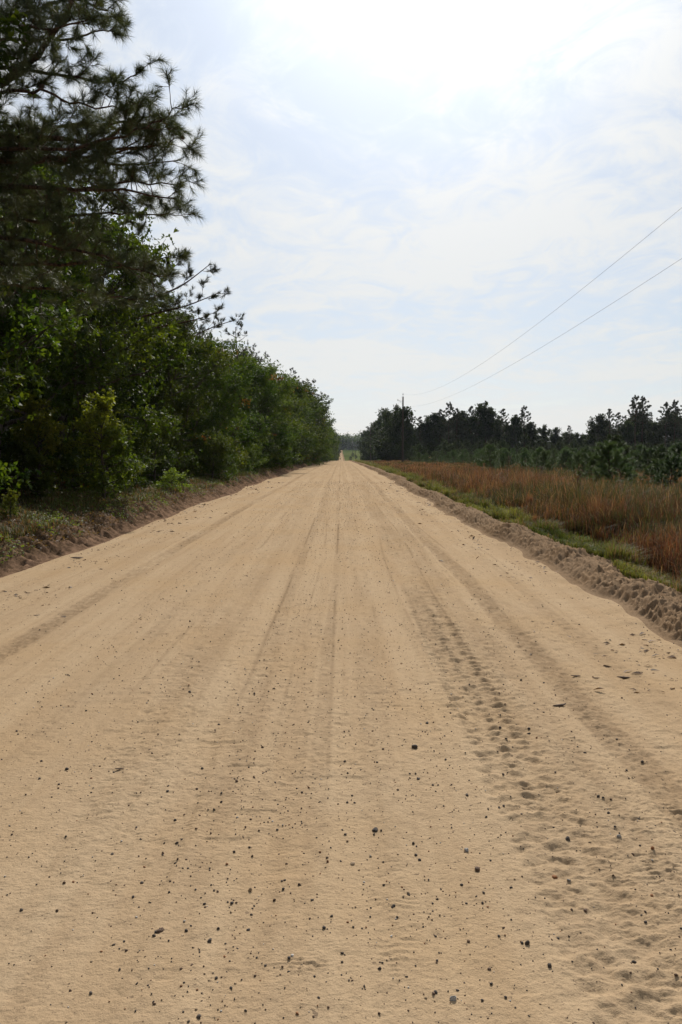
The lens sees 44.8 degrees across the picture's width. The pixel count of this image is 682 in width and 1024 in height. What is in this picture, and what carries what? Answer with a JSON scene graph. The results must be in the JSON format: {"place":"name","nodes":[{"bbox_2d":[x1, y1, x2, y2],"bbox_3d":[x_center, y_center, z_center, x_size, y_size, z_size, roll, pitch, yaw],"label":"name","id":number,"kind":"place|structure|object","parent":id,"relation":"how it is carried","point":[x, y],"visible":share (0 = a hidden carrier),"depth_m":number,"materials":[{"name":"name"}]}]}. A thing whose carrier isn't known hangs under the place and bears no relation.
{"place":"outdoors","nodes":[
{"label":"outdoors","id":0,"kind":"place"},
{"bbox_2d":[0,454,242,517],"bbox_3d":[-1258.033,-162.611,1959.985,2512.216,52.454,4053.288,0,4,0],"label":"forest floor","id":1,"kind":"structure","parent":0,"point":[5,493],"depth_m":19.57,"materials":[{"name":"green plant"}]},
{"bbox_2d":[0,8,36,424],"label":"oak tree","id":2,"kind":"object","parent":1,"relation":"on","point":[8,31],"visible":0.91,"depth_m":11.27,"materials":[{"name":"green plant"}]},
{"bbox_2d":[2,390,72,499],"bbox_3d":[-6.940,-1.462,18.750,1.549,2.626,1.718,0,4,6],"label":"oak seedling","id":3,"kind":"object","parent":1,"relation":"on","point":[36,423],"visible":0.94,"depth_m":18.59,"materials":[{"name":"green plant"}]},
{"bbox_2d":[0,99,87,491],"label":"oak tree","id":4,"kind":"object","parent":1,"relation":"on","point":[31,298],"visible":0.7,"depth_m":15.58,"materials":[{"name":"green plant"}]},
{"bbox_2d":[0,117,139,495],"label":"oak tree","id":5,"kind":"object","parent":1,"relation":"on","point":[66,460],"visible":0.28,"depth_m":20.04,"materials":[{"name":"green plant"}]},
{"bbox_2d":[5,267,142,469],"bbox_3d":[-10.149,-5.412,29.936,5.570,8.569,5.621,0,4,2],"label":"oak tree","id":6,"kind":"object","parent":1,"relation":"on","point":[124,393],"visible":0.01,"depth_m":30.30,"materials":[{"name":"green plant"}]},
{"bbox_2d":[0,164,188,488],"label":"oak tree","id":7,"kind":"object","parent":1,"relation":"on","point":[93,352],"visible":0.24,"depth_m":24.93,"materials":[{"name":"green plant"}]},
{"bbox_2d":[53,412,145,491],"bbox_3d":[-6.436,-1.466,21.957,2.436,2.433,2.291,0,4,-4],"label":"shrub","id":8,"kind":"object","parent":1,"relation":"on","point":[97,457],"visible":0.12,"depth_m":21.88,"materials":[{"name":"green plant"}]},
{"bbox_2d":[6,216,195,478],"bbox_3d":[-9.000,-5.387,30.316,6.979,10.880,8.051,0,4,-2],"label":"oak tree","id":9,"kind":"object","parent":1,"relation":"on","point":[156,398],"visible":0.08,"depth_m":30.69,"materials":[{"name":"green plant"}]},
{"bbox_2d":[0,0,208,337],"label":"pine tree","id":10,"kind":"object","parent":1,"relation":"on","point":[20,157],"visible":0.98,"depth_m":12.21,"materials":[{"name":"green plant"}]},
{"bbox_2d":[7,228,231,440],"bbox_3d":[-6.970,-4.855,26.213,7.522,8.102,4.466,0,4,0],"label":"pine tree","id":11,"kind":"object","parent":1,"relation":"on","point":[177,303],"visible":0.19,"depth_m":26.02,"materials":[{"name":"green plant"}]},
{"bbox_2d":[89,418,165,488],"bbox_3d":[-6.503,-1.667,25.109,2.247,2.386,2.389,1,4,11],"label":"shrub","id":12,"kind":"object","parent":1,"relation":"on","point":[139,444],"visible":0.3,"depth_m":24.94,"materials":[{"name":"green plant"}]},
{"bbox_2d":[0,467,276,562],"bbox_3d":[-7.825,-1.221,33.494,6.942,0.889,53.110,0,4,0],"label":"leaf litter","id":13,"kind":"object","parent":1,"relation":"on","point":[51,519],"visible":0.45,"depth_m":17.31,"materials":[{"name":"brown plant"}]},
{"bbox_2d":[115,407,202,483],"bbox_3d":[-6.548,-2.102,28.629,2.922,3.103,3.107,-3,5,-31],"label":"shrub","id":14,"kind":"object","parent":1,"relation":"on","point":[153,475],"visible":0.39,"depth_m":28.35,"materials":[{"name":"green plant"}]},
{"bbox_2d":[0,460,324,542],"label":"bank grass","id":15,"kind":"structure","parent":1,"relation":"on","point":[17,527],"depth_m":18.52,"materials":[{"name":"green plant"}]},
{"bbox_2d":[142,434,193,478],"bbox_3d":[-6.674,-2.073,31.954,2.104,2.234,2.237,0,4,-3],"label":"shrub","id":16,"kind":"object","parent":1,"relation":"on","point":[178,445],"visible":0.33,"depth_m":31.72,"materials":[{"name":"green plant"}]},
{"bbox_2d":[129,310,228,433],"bbox_3d":[-9.932,-7.395,49.844,7.432,9.649,6.940,3,5,33],"label":"oak tree","id":17,"kind":"object","parent":1,"relation":"on","point":[211,336],"depth_m":49.84,"materials":[{"name":"green plant"}]},
{"bbox_2d":[116,293,245,468],"bbox_3d":[-7.132,-5.532,35.583,6.294,8.211,4.247,0,4,0],"label":"pine tree","id":18,"kind":"object","parent":1,"relation":"on","point":[218,325],"visible":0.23,"depth_m":35.25,"materials":[{"name":"green plant"}]},
{"bbox_2d":[109,286,254,477],"bbox_3d":[-7.112,-5.212,34.925,6.245,8.379,6.116,1,4,13],"label":"oak tree","id":19,"kind":"object","parent":1,"relation":"on","point":[178,397],"visible":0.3,"depth_m":34.47,"materials":[{"name":"green plant"}]},
{"bbox_2d":[149,332,249,473],"bbox_3d":[-7.427,-5.269,40.419,5.943,7.374,5.869,2,5,20],"label":"oak tree","id":20,"kind":"object","parent":1,"relation":"on","point":[222,416],"visible":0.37,"depth_m":40.10,"materials":[{"name":"green plant"}]},
{"bbox_2d":[186,430,240,483],"bbox_3d":[-5.508,-2.274,35.447,2.346,2.491,2.494,-1,4,-12],"label":"shrub","id":21,"kind":"object","parent":1,"relation":"on","point":[222,441],"visible":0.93,"depth_m":35.11,"materials":[{"name":"green plant"}]},
{"bbox_2d":[199,445,239,475],"bbox_3d":[-5.730,-2.408,38.393,1.959,2.080,2.083,1,4,11],"label":"shrub","id":22,"kind":"object","parent":1,"relation":"on","point":[230,470],"visible":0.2,"depth_m":38.53,"materials":[{"name":"green plant"}]},
{"bbox_2d":[211,435,247,472],"bbox_3d":[-5.817,-2.915,42.555,2.646,2.167,2.032,4,6,42],"label":"shrub","id":23,"kind":"object","parent":1,"relation":"on","point":[239,449],"visible":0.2,"depth_m":42.42,"materials":[{"name":"green plant"}]},
{"bbox_2d":[207,367,264,465],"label":"oak tree","id":24,"kind":"object","parent":1,"relation":"on","point":[248,402],"visible":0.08,"depth_m":50.17,"materials":[{"name":"green plant"}]},
{"bbox_2d":[223,320,269,401],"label":"pine tree","id":25,"kind":"object","parent":1,"relation":"on","point":[240,324],"visible":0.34,"depth_m":65.09,"materials":[{"name":"green plant"}]},
{"bbox_2d":[234,444,264,473],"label":"shrub","id":26,"kind":"object","parent":1,"relation":"on","point":[249,468],"visible":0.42,"depth_m":46.62,"materials":[{"name":"green plant"}]},
{"bbox_2d":[223,353,282,461],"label":"oak tree","id":27,"kind":"object","parent":1,"relation":"on","point":[257,397],"visible":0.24,"depth_m":54.55,"materials":[{"name":"green plant"}]},
{"bbox_2d":[243,439,270,471],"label":"shrub","id":28,"kind":"object","parent":1,"relation":"on","point":[260,458],"visible":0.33,"depth_m":50.09,"materials":[{"name":"green plant"}]},
{"bbox_2d":[234,362,302,468],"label":"oak tree","id":29,"kind":"object","parent":1,"relation":"on","point":[266,379],"visible":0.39,"depth_m":59.24,"materials":[{"name":"green plant"}]},
{"bbox_2d":[258,383,305,461],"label":"oak tree","id":30,"kind":"object","parent":1,"relation":"on","point":[284,419],"visible":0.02,"depth_m":72.85,"materials":[{"name":"green plant"}]},
{"bbox_2d":[261,388,309,456],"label":"oak tree","id":31,"kind":"object","parent":1,"relation":"on","point":[295,410],"visible":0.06,"depth_m":78.57,"materials":[{"name":"green plant"}]},
{"bbox_2d":[277,378,325,464],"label":"oak tree","id":32,"kind":"object","parent":1,"relation":"on","point":[301,393],"visible":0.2,"depth_m":103.10,"materials":[{"name":"green plant"}]},
{"bbox_2d":[284,367,329,408],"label":"pine tree","id":33,"kind":"object","parent":1,"relation":"on","point":[314,381],"visible":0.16,"depth_m":116.30,"materials":[{"name":"green plant"}]},
{"bbox_2d":[299,380,331,454],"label":"oak tree","id":34,"kind":"object","parent":1,"relation":"on","point":[319,419],"visible":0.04,"depth_m":115.77,"materials":[{"name":"green plant"}]},
{"bbox_2d":[0,454,339,577],"bbox_3d":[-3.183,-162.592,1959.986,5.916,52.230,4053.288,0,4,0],"label":"road bank","id":35,"kind":"structure","parent":0,"point":[19,562],"depth_m":16.49,"materials":[{"name":"soil"}]},
{"bbox_2d":[0,487,20,517],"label":"oak seedling","id":36,"kind":"object","parent":35,"relation":"on","point":[11,500],"visible":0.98,"depth_m":14.58,"materials":[{"name":"green plant"}]},
{"bbox_2d":[63,384,147,499],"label":"young oak","id":37,"kind":"object","parent":35,"relation":"on","point":[95,418],"visible":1,"depth_m":19.09,"materials":[{"name":"green plant"}]},
{"bbox_2d":[155,467,191,492],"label":"bush","id":38,"kind":"object","parent":35,"relation":"on","point":[167,477],"visible":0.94,"depth_m":25.18,"materials":[{"name":"green plant"}]},
{"bbox_2d":[178,333,274,471],"bbox_3d":[-6.851,-5.878,45.356,6.278,7.887,6.357,3,5,33],"label":"oak tree","id":39,"kind":"object","parent":35,"relation":"on","point":[239,426],"visible":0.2,"depth_m":44.95,"materials":[{"name":"green plant"}]},
{"bbox_2d":[238,360,321,470],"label":"oak tree","id":40,"kind":"object","parent":35,"relation":"on","point":[305,435],"visible":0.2,"depth_m":66.03,"materials":[{"name":"green plant"}]},
{"bbox_2d":[274,392,316,464],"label":"oak tree","id":41,"kind":"object","parent":35,"relation":"on","point":[304,422],"visible":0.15,"depth_m":84.95,"materials":[{"name":"green plant"}]},
{"bbox_2d":[295,394,321,465],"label":"oak tree","id":42,"kind":"object","parent":35,"relation":"on","point":[314,439],"visible":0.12,"depth_m":96.69,"materials":[{"name":"green plant"}]},
{"bbox_2d":[299,382,333,465],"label":"oak tree","id":43,"kind":"object","parent":35,"relation":"on","point":[322,434],"visible":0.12,"depth_m":110.12,"materials":[{"name":"green plant"}]},
{"bbox_2d":[305,391,334,461],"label":"oak tree","id":44,"kind":"object","parent":35,"relation":"on","point":[320,449],"visible":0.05,"depth_m":124.14,"materials":[{"name":"green plant"}]},
{"bbox_2d":[312,401,336,463],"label":"oak tree","id":45,"kind":"object","parent":35,"relation":"on","point":[330,430],"visible":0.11,"depth_m":131.74,"materials":[{"name":"green plant"}]},
{"bbox_2d":[312,395,343,463],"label":"oak tree","id":46,"kind":"object","parent":35,"relation":"on","point":[332,441],"visible":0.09,"depth_m":138.58,"materials":[{"name":"green plant"}]},
{"bbox_2d":[0,450,681,1023],"bbox_3d":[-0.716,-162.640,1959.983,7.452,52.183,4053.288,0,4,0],"label":"road","id":47,"kind":"structure","parent":0,"point":[584,976],"depth_m":4.17,"materials":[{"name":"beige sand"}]},
{"bbox_2d":[0,481,678,692],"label":"bark litter","id":48,"kind":"object","parent":47,"relation":"on","point":[638,672],"visible":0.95,"depth_m":10.41,"materials":[{"name":"brown plant"}]},
{"bbox_2d":[0,0,681,441],"label":"sky","id":49,"kind":"structure","parent":0,"point":[400,192],"materials":[{"name":"white"}]},
{"bbox_2d":[342,442,681,581],"bbox_3d":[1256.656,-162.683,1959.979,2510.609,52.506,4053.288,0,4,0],"label":"field","id":50,"kind":"structure","parent":0,"point":[347,454],"depth_m":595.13,"materials":[{"name":"plant"}]},
{"bbox_2d":[335,431,361,449],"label":"distant wood","id":51,"kind":"object","parent":50,"relation":"on","point":[348,440],"visible":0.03,"depth_m":935.07,"materials":[{"name":"green plant"}]},
{"bbox_2d":[359,426,373,459],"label":"oak tree","id":52,"kind":"object","parent":50,"relation":"on","point":[365,448],"visible":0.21,"depth_m":318.80,"materials":[{"name":"green plant"}]},
{"bbox_2d":[359,422,380,460],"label":"oak tree","id":53,"kind":"object","parent":50,"relation":"on","point":[368,439],"visible":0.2,"depth_m":289.19,"materials":[{"name":"green plant"}]},
{"bbox_2d":[365,418,381,459],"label":"oak tree","id":54,"kind":"object","parent":50,"relation":"on","point":[373,426],"visible":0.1,"depth_m":264.37,"materials":[{"name":"green plant"}]},
{"bbox_2d":[373,407,392,460],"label":"oak tree","id":55,"kind":"object","parent":50,"relation":"on","point":[378,427],"visible":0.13,"depth_m":232.82,"materials":[{"name":"green plant"}]},
{"bbox_2d":[370,425,399,460],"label":"oak tree","id":56,"kind":"object","parent":50,"relation":"on","point":[377,448],"visible":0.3,"depth_m":215.55,"materials":[{"name":"green plant"}]},
{"bbox_2d":[376,404,418,460],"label":"oak tree","id":57,"kind":"object","parent":50,"relation":"on","point":[382,439],"visible":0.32,"depth_m":206.49,"materials":[{"name":"green plant"}]},
{"bbox_2d":[397,394,403,461],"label":"utility pole","id":58,"kind":"object","parent":50,"relation":"on","point":[402,429],"visible":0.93,"depth_m":136.26,"materials":[{"name":"brown wood"}]},
{"bbox_2d":[391,440,410,460],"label":"thicket shrub","id":59,"kind":"object","parent":50,"relation":"on","point":[397,452],"visible":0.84,"depth_m":187.69,"materials":[{"name":"green plant"}]},
{"bbox_2d":[385,406,417,459],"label":"oak tree","id":60,"kind":"object","parent":50,"relation":"on","point":[396,420],"visible":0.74,"depth_m":198.77,"materials":[{"name":"green plant"}]},
{"bbox_2d":[414,419,438,455],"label":"oak tree","id":61,"kind":"object","parent":50,"relation":"on","point":[430,433],"visible":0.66,"depth_m":203.31,"materials":[{"name":"green plant"}]},
{"bbox_2d":[419,412,449,457],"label":"oak tree","id":62,"kind":"object","parent":50,"relation":"on","point":[436,418],"visible":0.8,"depth_m":203.40,"materials":[{"name":"green plant"}]},
{"bbox_2d":[433,409,449,454],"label":"pine tree","id":63,"kind":"object","parent":50,"relation":"on","point":[441,423],"visible":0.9,"depth_m":203.44,"materials":[{"name":"green plant"}]},
{"bbox_2d":[439,401,462,451],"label":"pine tree","id":64,"kind":"object","parent":50,"relation":"on","point":[448,411],"visible":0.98,"depth_m":203.43,"materials":[{"name":"green plant"}]},
{"bbox_2d":[446,408,465,445],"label":"pine tree","id":65,"kind":"object","parent":50,"relation":"on","point":[456,430],"visible":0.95,"depth_m":203.80,"materials":[{"name":"green plant"}]},
{"bbox_2d":[447,410,476,453],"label":"oak tree","id":66,"kind":"object","parent":50,"relation":"on","point":[463,414],"visible":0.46,"depth_m":206.24,"materials":[{"name":"green plant"}]},
{"bbox_2d":[462,406,478,438],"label":"pine tree","id":67,"kind":"object","parent":50,"relation":"on","point":[467,414],"visible":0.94,"depth_m":203.42,"materials":[{"name":"green plant"}]},
{"bbox_2d":[460,403,492,454],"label":"oak tree","id":68,"kind":"object","parent":50,"relation":"on","point":[480,410],"visible":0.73,"depth_m":202.54,"materials":[{"name":"green plant"}]},
{"bbox_2d":[476,444,496,466],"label":"pine sapling","id":69,"kind":"object","parent":50,"relation":"on","point":[481,462],"visible":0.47,"depth_m":75.88,"materials":[{"name":"green plant"}]},
{"bbox_2d":[480,443,499,467],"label":"pine sapling","id":70,"kind":"object","parent":50,"relation":"on","point":[491,457],"visible":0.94,"depth_m":69.64,"materials":[{"name":"green plant"}]},
{"bbox_2d":[477,408,511,450],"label":"oak tree","id":71,"kind":"object","parent":50,"relation":"on","point":[498,422],"visible":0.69,"depth_m":202.24,"materials":[{"name":"green plant"}]},
{"bbox_2d":[494,452,511,469],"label":"pine sapling","id":72,"kind":"object","parent":50,"relation":"on","point":[502,459],"visible":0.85,"depth_m":65.28,"materials":[{"name":"green plant"}]},
{"bbox_2d":[497,414,527,453],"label":"oak tree","id":73,"kind":"object","parent":50,"relation":"on","point":[516,430],"visible":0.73,"depth_m":203.17,"materials":[{"name":"green plant"}]},
{"bbox_2d":[354,460,681,591],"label":"verge grass","id":74,"kind":"structure","parent":50,"relation":"on","point":[623,558],"depth_m":15.12,"materials":[{"name":"green plant"}]},
{"bbox_2d":[511,406,533,447],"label":"pine tree","id":75,"kind":"object","parent":50,"relation":"on","point":[523,422],"visible":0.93,"depth_m":203.66,"materials":[{"name":"green plant"}]},
{"bbox_2d":[518,451,532,467],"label":"pine sapling","id":76,"kind":"object","parent":50,"relation":"on","point":[524,454],"visible":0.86,"depth_m":75.20,"materials":[{"name":"green plant"}]},
{"bbox_2d":[522,421,548,450],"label":"oak tree","id":77,"kind":"object","parent":50,"relation":"on","point":[532,433],"visible":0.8,"depth_m":203.22,"materials":[{"name":"green plant"}]},
{"bbox_2d":[524,447,546,467],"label":"pine sapling","id":78,"kind":"object","parent":50,"relation":"on","point":[537,452],"visible":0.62,"depth_m":69.25,"materials":[{"name":"green plant"}]},
{"bbox_2d":[531,450,551,472],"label":"pine sapling","id":79,"kind":"object","parent":50,"relation":"on","point":[544,457],"visible":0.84,"depth_m":54.57,"materials":[{"name":"green plant"}]},
{"bbox_2d":[535,424,552,448],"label":"oak tree","id":80,"kind":"object","parent":50,"relation":"on","point":[543,432],"visible":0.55,"depth_m":208.42,"materials":[{"name":"green plant"}]},
{"bbox_2d":[545,427,562,448],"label":"oak tree","id":81,"kind":"object","parent":50,"relation":"on","point":[555,432],"visible":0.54,"depth_m":213.75,"materials":[{"name":"green plant"}]},
{"bbox_2d":[552,448,573,467],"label":"pine sapling","id":82,"kind":"object","parent":50,"relation":"on","point":[564,449],"visible":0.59,"depth_m":71.57,"materials":[{"name":"green plant"}]},
{"bbox_2d":[570,453,586,471],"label":"pine sapling","id":83,"kind":"object","parent":50,"relation":"on","point":[578,458],"visible":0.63,"depth_m":55.25,"materials":[{"name":"green plant"}]},
{"bbox_2d":[572,432,586,450],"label":"oak tree","id":84,"kind":"object","parent":50,"relation":"on","point":[578,439],"visible":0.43,"depth_m":208.56,"materials":[{"name":"green plant"}]},
{"bbox_2d":[574,450,609,482],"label":"pine sapling","id":85,"kind":"object","parent":50,"relation":"on","point":[587,470],"visible":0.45,"depth_m":27.86,"materials":[{"name":"green plant"}]},
{"bbox_2d":[580,413,609,446],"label":"oak tree","id":86,"kind":"object","parent":50,"relation":"on","point":[600,420],"visible":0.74,"depth_m":199.03,"materials":[{"name":"green plant"}]},
{"bbox_2d":[598,408,619,438],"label":"pine tree","id":87,"kind":"object","parent":50,"relation":"on","point":[608,413],"visible":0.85,"depth_m":198.58,"materials":[{"name":"green plant"}]},
{"bbox_2d":[586,440,639,485],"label":"pine sapling","id":88,"kind":"object","parent":50,"relation":"on","point":[605,453],"visible":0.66,"depth_m":25.72,"materials":[{"name":"green plant"}]},
{"bbox_2d":[589,433,637,475],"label":"pine sapling","id":89,"kind":"object","parent":50,"relation":"on","point":[615,438],"visible":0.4,"depth_m":41.20,"materials":[{"name":"green plant"}]},
{"bbox_2d":[603,446,638,482],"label":"pine sapling","id":90,"kind":"object","parent":50,"relation":"on","point":[626,470],"visible":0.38,"depth_m":31.16,"materials":[{"name":"green plant"}]},
{"bbox_2d":[618,421,643,449],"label":"oak tree","id":91,"kind":"object","parent":50,"relation":"on","point":[629,428],"visible":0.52,"depth_m":196.53,"materials":[{"name":"green plant"}]},
{"bbox_2d":[619,395,647,446],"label":"pine tree","id":92,"kind":"object","parent":50,"relation":"on","point":[633,405],"visible":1,"depth_m":193.66,"materials":[{"name":"green plant"}]},
{"bbox_2d":[622,411,662,449],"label":"oak tree","id":93,"kind":"object","parent":50,"relation":"on","point":[639,429],"visible":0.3,"depth_m":215.45,"materials":[{"name":"green plant"}]},
{"bbox_2d":[632,396,652,444],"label":"pine tree","id":94,"kind":"object","parent":50,"relation":"on","point":[645,410],"visible":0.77,"depth_m":196.31,"materials":[{"name":"green plant"}]},
{"bbox_2d":[633,447,656,472],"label":"pine sapling","id":95,"kind":"object","parent":50,"relation":"on","point":[644,454],"visible":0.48,"depth_m":41.28,"materials":[{"name":"green plant"}]},
{"bbox_2d":[637,459,667,486],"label":"pine sapling","id":96,"kind":"object","parent":50,"relation":"on","point":[656,462],"visible":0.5,"depth_m":30.84,"materials":[{"name":"green plant"}]},
{"bbox_2d":[642,422,665,447],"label":"oak tree","id":97,"kind":"object","parent":50,"relation":"on","point":[658,433],"visible":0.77,"depth_m":193.36,"materials":[{"name":"green plant"}]},
{"bbox_2d":[642,451,672,480],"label":"pine sapling","id":98,"kind":"object","parent":50,"relation":"on","point":[660,456],"visible":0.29,"depth_m":33.45,"materials":[{"name":"green plant"}]},
{"bbox_2d":[648,417,681,446],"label":"oak tree","id":99,"kind":"object","parent":50,"relation":"on","point":[669,428],"visible":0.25,"depth_m":215.59,"materials":[{"name":"green plant"}]},
{"bbox_2d":[651,454,681,489],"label":"pine sapling","id":100,"kind":"object","parent":50,"relation":"on","point":[669,462],"visible":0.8,"depth_m":26.59,"materials":[{"name":"green plant"}]},
{"bbox_2d":[656,401,677,446],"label":"pine tree","id":101,"kind":"object","parent":50,"relation":"on","point":[666,405],"visible":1,"depth_m":193.72,"materials":[{"name":"green plant"}]},
{"bbox_2d":[661,400,681,442],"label":"pine tree","id":102,"kind":"object","parent":50,"relation":"on","point":[674,404],"visible":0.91,"depth_m":193.56,"materials":[{"name":"green plant"}]},
{"bbox_2d":[669,441,681,470],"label":"pine sapling","id":103,"kind":"object","parent":50,"relation":"on","point":[679,448],"visible":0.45,"depth_m":44.91,"materials":[{"name":"green plant"}]},
{"bbox_2d":[342,452,681,647],"bbox_3d":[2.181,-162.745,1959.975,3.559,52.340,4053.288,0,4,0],"label":"sand berm","id":104,"kind":"structure","parent":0,"point":[653,606],"depth_m":10.63,"materials":[{"name":"beige sand"}]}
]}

